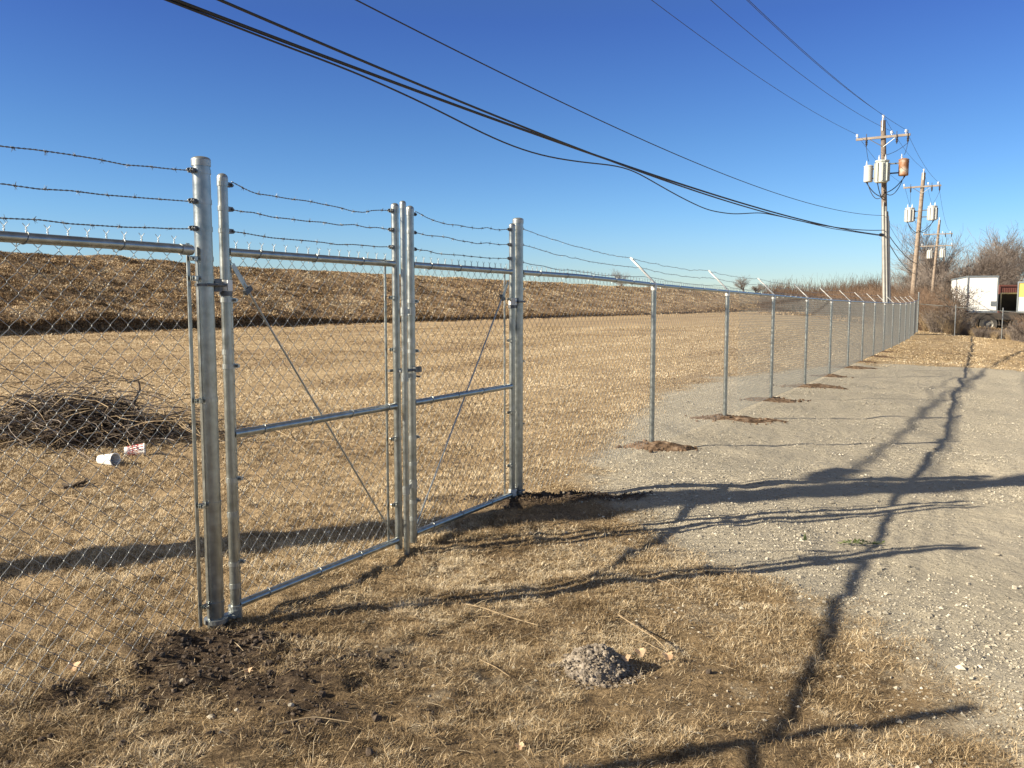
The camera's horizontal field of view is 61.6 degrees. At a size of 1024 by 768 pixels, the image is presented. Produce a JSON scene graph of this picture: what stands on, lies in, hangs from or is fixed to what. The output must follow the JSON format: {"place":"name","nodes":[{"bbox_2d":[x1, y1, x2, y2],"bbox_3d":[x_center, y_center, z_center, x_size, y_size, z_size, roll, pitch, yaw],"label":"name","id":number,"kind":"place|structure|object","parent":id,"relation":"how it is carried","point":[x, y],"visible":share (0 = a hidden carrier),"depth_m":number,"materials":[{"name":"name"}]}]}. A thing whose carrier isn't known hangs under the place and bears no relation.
{"place":"outdoors","nodes":[
{"label":"outdoors","id":0,"kind":"place"},
{"bbox_2d":[0,312,1023,767],"bbox_3d":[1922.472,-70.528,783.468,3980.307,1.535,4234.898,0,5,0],"label":"ground","id":1,"kind":"structure","parent":0,"point":[292,680],"depth_m":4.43,"materials":[{"name":"brown plant"}]},
{"bbox_2d":[0,500,40,504],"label":"dry stem","id":2,"kind":"object","parent":1,"relation":"on","point":[19,503],"visible":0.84,"depth_m":6.81,"materials":[{"name":"beige plant"}]},
{"bbox_2d":[66,661,80,670],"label":"fallen leaf","id":3,"kind":"object","parent":1,"relation":"on","point":[73,667],"visible":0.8,"depth_m":3.69,"materials":[{"name":"beige plant"}]},
{"bbox_2d":[59,477,89,488],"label":"broken branch","id":4,"kind":"object","parent":1,"relation":"on","point":[74,485],"visible":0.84,"depth_m":7.47,"materials":[{"name":"brown wood"}]},
{"bbox_2d":[62,496,86,506],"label":"dry stem","id":5,"kind":"object","parent":1,"relation":"on","point":[75,498],"visible":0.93,"depth_m":6.95,"materials":[{"name":"beige plant"}]},
{"bbox_2d":[96,453,120,465],"bbox_3d":[-4.007,0.743,8.517,0.203,0.134,0.134,2,6,20],"label":"foam cup","id":6,"kind":"object","parent":1,"relation":"on","point":[113,458],"visible":0.94,"depth_m":8.50,"materials":[{"name":"white plastic"}]},
{"bbox_2d":[0,145,224,706],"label":"chain link fence","id":7,"kind":"object","parent":1,"relation":"on","point":[199,170],"visible":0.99,"depth_m":3.93,"materials":[{"name":"metal"}]},
{"bbox_2d":[195,173,402,625],"bbox_3d":[-1.075,0.030,4.711,0.115,2.170,1.580,3,6,29],"label":"gate leaf","id":8,"kind":"object","parent":7,"relation":"attached to","point":[223,285],"visible":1,"depth_m":4.57,"materials":[{"name":"metal"}]},
{"bbox_2d":[124,443,145,455],"bbox_3d":[-3.946,0.689,8.996,0.203,0.134,0.134,-2,6,-20],"label":"wrapper","id":9,"kind":"object","parent":1,"relation":"on","point":[131,450],"visible":0.89,"depth_m":8.96,"materials":[{"name":"white paper"}]},
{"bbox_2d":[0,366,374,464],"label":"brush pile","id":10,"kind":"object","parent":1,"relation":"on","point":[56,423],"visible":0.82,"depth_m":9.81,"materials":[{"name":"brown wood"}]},
{"bbox_2d":[276,717,350,724],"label":"dry stem","id":11,"kind":"object","parent":1,"relation":"on","point":[306,718],"visible":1,"depth_m":3.16,"materials":[{"name":"beige plant"}]},
{"bbox_2d":[0,252,766,333],"bbox_3d":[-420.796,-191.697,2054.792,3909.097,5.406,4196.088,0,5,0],"label":"levee","id":12,"kind":"structure","parent":1,"relation":"on","point":[478,287],"depth_m":71.94,"materials":[{"name":"brown plant"}]},
{"bbox_2d":[0,250,1010,335],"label":"levee weeds","id":13,"kind":"object","parent":12,"relation":"on","point":[55,259],"visible":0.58,"depth_m":63.55,"materials":[{"name":"brown plant"}]},
{"bbox_2d":[613,270,629,285],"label":"bare tree","id":14,"kind":"object","parent":12,"relation":"on","point":[619,277],"visible":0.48,"depth_m":328.79,"materials":[{"name":"brown plant"}]},
{"bbox_2d":[733,275,749,290],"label":"bare tree","id":15,"kind":"object","parent":12,"relation":"on","point":[741,286],"visible":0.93,"depth_m":325.99,"materials":[{"name":"brown plant"}]},
{"bbox_2d":[748,283,768,292],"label":"bare tree","id":16,"kind":"object","parent":12,"relation":"on","point":[755,289],"visible":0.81,"depth_m":332.44,"materials":[{"name":"brown plant"}]},
{"bbox_2d":[0,490,824,767],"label":"soil clods","id":17,"kind":"object","parent":1,"relation":"on","point":[375,716],"visible":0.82,"depth_m":3.58,"materials":[{"name":"brown soil"}]},
{"bbox_2d":[480,659,509,676],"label":"dry stem","id":18,"kind":"object","parent":1,"relation":"on","point":[493,666],"visible":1,"depth_m":3.76,"materials":[{"name":"beige plant"}]},
{"bbox_2d":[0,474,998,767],"bbox_3d":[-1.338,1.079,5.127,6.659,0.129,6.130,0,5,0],"label":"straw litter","id":19,"kind":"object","parent":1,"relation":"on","point":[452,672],"visible":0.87,"depth_m":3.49,"materials":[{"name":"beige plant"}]},
{"bbox_2d":[461,602,538,625],"bbox_3d":[-0.066,1.167,4.371,0.525,0.015,0.020,5,7,40],"label":"dry stem","id":20,"kind":"object","parent":1,"relation":"on","point":[496,612],"visible":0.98,"depth_m":4.39,"materials":[{"name":"beige plant"}]},
{"bbox_2d":[515,742,525,749],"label":"fallen leaf","id":21,"kind":"object","parent":1,"relation":"on","point":[521,745],"visible":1,"depth_m":3.00,"materials":[{"name":"beige plant"}]},
{"bbox_2d":[549,643,642,689],"bbox_3d":[0.367,1.221,3.760,0.408,0.164,0.322,0,5,0],"label":"gravel pile","id":22,"kind":"object","parent":1,"relation":"on","point":[599,665],"visible":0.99,"depth_m":3.71,"materials":[{"name":"grey gravel"}]},
{"bbox_2d":[621,654,632,661],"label":"fallen leaf","id":23,"kind":"object","parent":1,"relation":"on","point":[626,657],"visible":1,"depth_m":3.76,"materials":[{"name":"beige plant"}]},
{"bbox_2d":[634,647,647,656],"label":"fallen leaf","id":24,"kind":"object","parent":1,"relation":"on","point":[641,652],"visible":1,"depth_m":3.86,"materials":[{"name":"beige plant"}]},
{"bbox_2d":[618,614,664,647],"bbox_3d":[0.628,1.184,4.136,0.028,0.024,0.415,-2,6,-24],"label":"dry stem","id":25,"kind":"object","parent":1,"relation":"on","point":[639,628],"visible":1,"depth_m":4.18,"materials":[{"name":"beige plant"}]},
{"bbox_2d":[627,637,659,649],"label":"dry stem","id":26,"kind":"object","parent":1,"relation":"on","point":[642,641],"visible":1,"depth_m":4.05,"materials":[{"name":"beige plant"}]},
{"bbox_2d":[662,651,675,660],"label":"fallen leaf","id":27,"kind":"object","parent":1,"relation":"on","point":[669,656],"visible":1,"depth_m":3.87,"materials":[{"name":"beige plant"}]},
{"bbox_2d":[512,218,919,495],"bbox_3d":[11.463,-1.932,27.941,0.352,2.681,48.289,3,6,28],"label":"chain link fence","id":28,"kind":"object","parent":1,"relation":"on","point":[904,324],"visible":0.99,"depth_m":12.24,"materials":[{"name":"metal"}]},
{"bbox_2d":[388,201,525,554],"bbox_3d":[-0.314,-0.090,6.067,0.157,2.194,1.707,3,6,28],"label":"gate leaf","id":29,"kind":"object","parent":28,"relation":"attached to","point":[408,371],"visible":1,"depth_m":5.79,"materials":[{"name":"metal"}]},
{"bbox_2d":[806,287,850,312],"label":"shrub","id":30,"kind":"object","parent":1,"relation":"on","point":[825,298],"visible":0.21,"depth_m":114.18,"materials":[{"name":"brown plant"}]},
{"bbox_2d":[828,287,871,314],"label":"shrub","id":31,"kind":"object","parent":1,"relation":"on","point":[844,299],"visible":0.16,"depth_m":96.35,"materials":[{"name":"brown plant"}]},
{"bbox_2d":[823,288,881,315],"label":"shrub","id":32,"kind":"object","parent":1,"relation":"on","point":[857,298],"visible":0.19,"depth_m":89.26,"materials":[{"name":"brown plant"}]},
{"bbox_2d":[755,273,966,311],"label":"woodland","id":33,"kind":"object","parent":1,"relation":"on","point":[797,291],"visible":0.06,"depth_m":197.41,"materials":[{"name":"brown plant"}]},
{"bbox_2d":[849,283,902,317],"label":"shrub","id":34,"kind":"object","parent":1,"relation":"on","point":[870,299],"visible":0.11,"depth_m":77.70,"materials":[{"name":"brown plant"}]},
{"bbox_2d":[863,355,895,358],"bbox_3d":[12.480,-0.913,29.361,1.522,0.169,0.780,0,5,0],"label":"dirt mound","id":35,"kind":"object","parent":1,"relation":"on","point":[881,356],"visible":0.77,"depth_m":29.15,"materials":[{"name":"soil"}]},
{"bbox_2d":[856,115,910,334],"bbox_3d":[19.727,-8.265,46.207,2.696,12.217,1.338,2,6,24],"label":"utility pole","id":36,"kind":"object","parent":1,"relation":"on","point":[881,169],"visible":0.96,"depth_m":46.12,"materials":[{"name":"brown wood"}]},
{"bbox_2d":[165,0,883,236],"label":"overhead cable","id":37,"kind":"object","parent":36,"relation":"attached to","point":[232,25],"visible":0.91,"depth_m":13.19,"materials":[{"name":"black plastic"}]},
{"bbox_2d":[171,0,879,234],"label":"overhead cable","id":38,"kind":"object","parent":36,"relation":"attached to","point":[210,13],"visible":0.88,"depth_m":12.87,"materials":[{"name":"black plastic"}]},
{"bbox_2d":[217,0,882,230],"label":"overhead cable","id":39,"kind":"object","parent":36,"relation":"attached to","point":[338,50],"visible":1,"depth_m":13.60,"materials":[{"name":"black plastic"}]},
{"bbox_2d":[355,0,883,215],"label":"overhead cable","id":40,"kind":"object","parent":36,"relation":"attached to","point":[560,101],"visible":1,"depth_m":15.97,"materials":[{"name":"black plastic"}]},
{"bbox_2d":[652,0,856,134],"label":"power wire","id":41,"kind":"object","parent":36,"relation":"attached to","point":[743,66],"visible":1,"depth_m":29.94,"materials":[{"name":"black"}]},
{"bbox_2d":[711,0,887,129],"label":"power wire","id":42,"kind":"object","parent":36,"relation":"attached to","point":[786,63],"visible":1,"depth_m":28.41,"materials":[{"name":"black"}]},
{"bbox_2d":[747,0,882,114],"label":"power wire","id":43,"kind":"object","parent":36,"relation":"attached to","point":[801,50],"visible":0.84,"depth_m":31.44,"materials":[{"name":"black metal"}]},
{"bbox_2d":[749,0,905,129],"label":"power wire","id":44,"kind":"object","parent":36,"relation":"attached to","point":[814,60],"visible":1,"depth_m":29.14,"materials":[{"name":"black metal"}]},
{"bbox_2d":[870,285,921,306],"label":"shrub","id":45,"kind":"object","parent":1,"relation":"on","point":[892,294],"visible":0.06,"depth_m":69.52,"materials":[{"name":"brown plant"}]},
{"bbox_2d":[870,283,957,310],"bbox_3d":[26.596,-5.151,55.928,4.479,3.017,5.255,-1,5,-15],"label":"shrub","id":46,"kind":"object","parent":1,"relation":"on","point":[925,298],"visible":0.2,"depth_m":55.34,"materials":[{"name":"brown plant"}]},
{"bbox_2d":[890,267,937,296],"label":"bare tree","id":47,"kind":"object","parent":1,"relation":"on","point":[900,283],"visible":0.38,"depth_m":135.32,"materials":[{"name":"brown plant"}]},
{"bbox_2d":[804,304,1023,336],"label":"thicket","id":48,"kind":"object","parent":1,"relation":"on","point":[991,329],"visible":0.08,"depth_m":53.70,"materials":[{"name":"brown plant"}]},
{"bbox_2d":[891,284,949,306],"bbox_3d":[29.053,-5.704,61.952,4.479,3.017,5.255,2,6,24],"label":"shrub","id":49,"kind":"object","parent":1,"relation":"on","point":[910,296],"visible":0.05,"depth_m":61.43,"materials":[{"name":"brown plant"}]},
{"bbox_2d":[903,169,940,296],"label":"utility pole","id":50,"kind":"object","parent":1,"relation":"on","point":[932,213],"visible":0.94,"depth_m":65.06,"materials":[{"name":"brown wood"}]},
{"bbox_2d":[878,222,971,295],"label":"bare tree","id":51,"kind":"object","parent":1,"relation":"on","point":[924,258],"visible":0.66,"depth_m":125.66,"materials":[{"name":"brown plant"}]},
{"bbox_2d":[906,265,945,295],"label":"bare tree","id":52,"kind":"object","parent":1,"relation":"on","point":[920,282],"visible":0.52,"depth_m":119.14,"materials":[{"name":"brown plant"}]},
{"bbox_2d":[903,295,950,330],"bbox_3d":[24.948,-4.236,51.403,3.840,2.204,3.273,0,5,-4],"label":"shrub","id":53,"kind":"object","parent":1,"relation":"on","point":[922,306],"visible":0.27,"depth_m":50.95,"materials":[{"name":"brown plant"}]},
{"bbox_2d":[901,236,954,278],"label":"bare tree","id":54,"kind":"object","parent":1,"relation":"on","point":[921,253],"visible":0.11,"depth_m":149.39,"materials":[{"name":"brown plant"}]},
{"bbox_2d":[892,248,964,285],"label":"bare tree","id":55,"kind":"object","parent":1,"relation":"on","point":[909,272],"visible":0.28,"depth_m":135.97,"materials":[{"name":"brown plant"}]},
{"bbox_2d":[918,309,945,331],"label":"shrub","id":56,"kind":"object","parent":1,"relation":"on","point":[925,328],"visible":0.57,"depth_m":50.32,"materials":[{"name":"brown plant"}]},
{"bbox_2d":[895,294,970,311],"bbox_3d":[28.131,-4.934,57.588,5.233,2.336,4.091,-4,7,-39],"label":"shrub","id":57,"kind":"object","parent":1,"relation":"on","point":[935,299],"visible":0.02,"depth_m":57.57,"materials":[{"name":"brown plant"}]},
{"bbox_2d":[920,218,952,295],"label":"utility pole","id":58,"kind":"object","parent":1,"relation":"on","point":[942,253],"visible":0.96,"depth_m":103.85,"materials":[{"name":"brown wood"}]},
{"bbox_2d":[907,252,966,297],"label":"bare tree","id":59,"kind":"object","parent":1,"relation":"on","point":[938,267],"visible":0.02,"depth_m":139.07,"materials":[{"name":"brown plant"}]},
{"bbox_2d":[912,294,973,314],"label":"shrub","id":60,"kind":"object","parent":1,"relation":"on","point":[939,304],"visible":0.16,"depth_m":51.69,"materials":[{"name":"brown plant"}]},
{"bbox_2d":[909,283,978,312],"bbox_3d":[29.523,-5.537,59.588,5.659,3.249,4.824,-2,6,-18],"label":"shrub","id":61,"kind":"object","parent":1,"relation":"on","point":[943,293],"visible":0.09,"depth_m":59.39,"materials":[{"name":"brown plant"}]},
{"bbox_2d":[920,306,974,333],"bbox_3d":[25.089,-3.746,49.775,3.000,1.713,3.837,-2,6,-21],"label":"shrub","id":62,"kind":"object","parent":1,"relation":"on","point":[939,329],"visible":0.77,"depth_m":49.53,"materials":[{"name":"brown plant"}]},
{"bbox_2d":[935,314,968,334],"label":"shrub","id":63,"kind":"object","parent":1,"relation":"on","point":[946,330],"visible":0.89,"depth_m":48.74,"materials":[{"name":"brown plant"}]},
{"bbox_2d":[925,301,979,319],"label":"shrub","id":64,"kind":"object","parent":1,"relation":"on","point":[953,310],"visible":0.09,"depth_m":51.02,"materials":[{"name":"brown plant"}]},
{"bbox_2d":[931,296,974,312],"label":"shrub","id":65,"kind":"object","parent":1,"relation":"on","point":[965,307],"visible":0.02,"depth_m":60.98,"materials":[{"name":"brown plant"}]},
{"bbox_2d":[944,263,964,294],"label":"bare tree","id":66,"kind":"object","parent":1,"relation":"on","point":[948,281],"visible":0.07,"depth_m":128.98,"materials":[{"name":"brown plant"}]},
{"bbox_2d":[937,312,977,332],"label":"shrub","id":67,"kind":"object","parent":1,"relation":"on","point":[967,323],"visible":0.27,"depth_m":49.62,"materials":[{"name":"brown plant"}]},
{"bbox_2d":[928,275,989,316],"bbox_3d":[25.745,-4.539,49.597,3.467,3.503,2.611,2,6,23],"label":"bare tree","id":68,"kind":"object","parent":1,"relation":"on","point":[945,290],"visible":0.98,"depth_m":49.59,"materials":[{"name":"brown plant"}]},
{"bbox_2d":[945,254,985,276],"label":"bare tree","id":69,"kind":"object","parent":1,"relation":"on","point":[962,263],"visible":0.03,"depth_m":166.49,"materials":[{"name":"brown plant"}]},
{"bbox_2d":[958,324,974,334],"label":"shrub","id":70,"kind":"object","parent":1,"relation":"on","point":[963,332],"visible":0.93,"depth_m":48.80,"materials":[{"name":"brown plant"}]},
{"bbox_2d":[922,304,1022,338],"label":"old fence","id":71,"kind":"object","parent":1,"relation":"on","point":[974,309],"visible":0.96,"depth_m":47.68,"materials":[{"name":"metal"}]},
{"bbox_2d":[951,275,998,312],"bbox_3d":[35.016,-6.295,65.370,2.000,3.600,8.600,2,6,20],"label":"box trailer","id":72,"kind":"object","parent":1,"relation":"on","point":[989,302],"visible":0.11,"depth_m":61.36,"materials":[{"name":"metal"}]},
{"bbox_2d":[942,240,1017,279],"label":"bare tree","id":73,"kind":"object","parent":1,"relation":"on","point":[985,267],"visible":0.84,"depth_m":106.20,"materials":[{"name":"brown plant"}]},
{"bbox_2d":[971,328,990,336],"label":"shrub","id":74,"kind":"object","parent":1,"relation":"on","point":[976,334],"visible":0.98,"depth_m":47.78,"materials":[{"name":"brown plant"}]},
{"bbox_2d":[979,329,994,337],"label":"shrub","id":75,"kind":"object","parent":1,"relation":"on","point":[986,334],"visible":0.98,"depth_m":47.61,"materials":[{"name":"brown plant"}]},
{"bbox_2d":[956,251,1019,284],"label":"bare tree","id":76,"kind":"object","parent":1,"relation":"on","point":[996,271],"visible":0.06,"depth_m":121.03,"materials":[{"name":"brown plant"}]},
{"bbox_2d":[959,313,1023,328],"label":"flatbed trailer","id":77,"kind":"object","parent":1,"relation":"on","point":[989,320],"visible":0.42,"depth_m":55.61,"materials":[{"name":"metal"}]},
{"bbox_2d":[961,222,1023,278],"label":"bare tree","id":78,"kind":"object","parent":1,"relation":"on","point":[989,236],"visible":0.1,"depth_m":158.35,"materials":[{"name":"brown plant"}]},
{"bbox_2d":[988,331,999,338],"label":"shrub","id":79,"kind":"object","parent":1,"relation":"on","point":[994,336],"visible":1,"depth_m":47.43,"materials":[{"name":"brown plant"}]},
{"bbox_2d":[973,220,1023,283],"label":"bare tree","id":80,"kind":"object","parent":1,"relation":"on","point":[1006,248],"visible":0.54,"depth_m":115.70,"materials":[{"name":"brown plant"}]},
{"bbox_2d":[977,238,1023,283],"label":"bare tree","id":81,"kind":"object","parent":1,"relation":"on","point":[1021,257],"visible":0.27,"depth_m":135.96,"materials":[{"name":"brown plant"}]},
{"bbox_2d":[994,329,1008,338],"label":"shrub","id":82,"kind":"object","parent":1,"relation":"on","point":[999,336],"visible":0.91,"depth_m":47.36,"materials":[{"name":"brown plant"}]},
{"bbox_2d":[997,293,1016,312],"bbox_3d":[38.334,-5.900,67.445,2.100,2.450,6.070,1,5,11],"label":"open trailer","id":83,"kind":"object","parent":1,"relation":"on","point":[1007,301],"visible":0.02,"depth_m":64.60,"materials":[{"name":"black metal"}]},
{"bbox_2d":[997,285,1017,312],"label":"shipping container","id":84,"kind":"object","parent":1,"relation":"on","point":[1007,288],"visible":0.24,"depth_m":77.52,"materials":[{"name":"red metal"}]},
{"bbox_2d":[998,320,1023,341],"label":"shrub","id":85,"kind":"object","parent":1,"relation":"on","point":[1021,338],"visible":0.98,"depth_m":46.33,"materials":[{"name":"brown plant"}]},
{"bbox_2d":[999,268,1023,284],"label":"bare tree","id":86,"kind":"object","parent":1,"relation":"on","point":[1012,282],"visible":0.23,"depth_m":111.39,"materials":[{"name":"brown plant"}]},
{"bbox_2d":[1003,311,1023,334],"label":"shrub","id":87,"kind":"object","parent":1,"relation":"on","point":[1019,324],"visible":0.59,"depth_m":46.57,"materials":[{"name":"brown plant"}]},
{"bbox_2d":[1016,281,1023,311],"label":"box trailer","id":88,"kind":"object","parent":1,"relation":"on","point":[1020,299],"visible":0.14,"depth_m":59.60,"materials":[{"name":"white metal"}]},
{"bbox_2d":[0,0,1023,292],"label":"sky","id":89,"kind":"structure","parent":0,"point":[157,83],"materials":[{"name":"blue"}]},
{"bbox_2d":[0,363,1023,767],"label":"gravel road","id":90,"kind":"structure","parent":0,"point":[992,519],"depth_m":7.02,"materials":[{"name":"grey gravel"}]},
{"bbox_2d":[615,439,701,452],"bbox_3d":[1.657,0.700,9.667,0.796,0.132,0.677,4,7,39],"label":"dirt mound","id":91,"kind":"object","parent":90,"relation":"on","point":[659,446],"visible":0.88,"depth_m":9.56,"materials":[{"name":"soil"}]},
{"bbox_2d":[685,414,787,424],"bbox_3d":[3.288,0.502,12.430,1.595,0.130,0.895,0,5,0],"label":"dirt mound","id":92,"kind":"object","parent":90,"relation":"on","point":[747,419],"visible":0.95,"depth_m":12.31,"materials":[{"name":"soil"}]},
{"bbox_2d":[739,396,810,402],"bbox_3d":[4.640,0.281,15.146,1.300,0.103,0.723,0,5,0],"label":"dirt mound","id":93,"kind":"object","parent":90,"relation":"on","point":[778,399],"visible":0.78,"depth_m":14.98,"materials":[{"name":"soil"}]},
{"bbox_2d":[780,383,847,389],"bbox_3d":[6.288,0.061,18.029,1.753,0.140,0.892,0,5,0],"label":"dirt mound","id":94,"kind":"object","parent":90,"relation":"on","point":[819,385],"visible":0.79,"depth_m":17.92,"materials":[{"name":"soil"}]},
{"bbox_2d":[810,374,853,377],"bbox_3d":[7.737,-0.195,20.907,0.948,0.114,0.815,-3,6,-29],"label":"dirt mound","id":95,"kind":"object","parent":90,"relation":"on","point":[834,375],"visible":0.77,"depth_m":20.76,"materials":[{"name":"soil"}]},
{"bbox_2d":[835,366,876,368],"bbox_3d":[9.423,-0.450,23.785,1.571,0.119,0.764,0,5,0],"label":"dirt mound","id":96,"kind":"object","parent":90,"relation":"on","point":[856,367],"visible":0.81,"depth_m":23.64,"materials":[{"name":"soil"}]},
{"bbox_2d":[838,539,884,544],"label":"green weed","id":97,"kind":"object","parent":90,"relation":"on","point":[855,541],"visible":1,"depth_m":5.76,"materials":[{"name":"green plant"}]}
]}

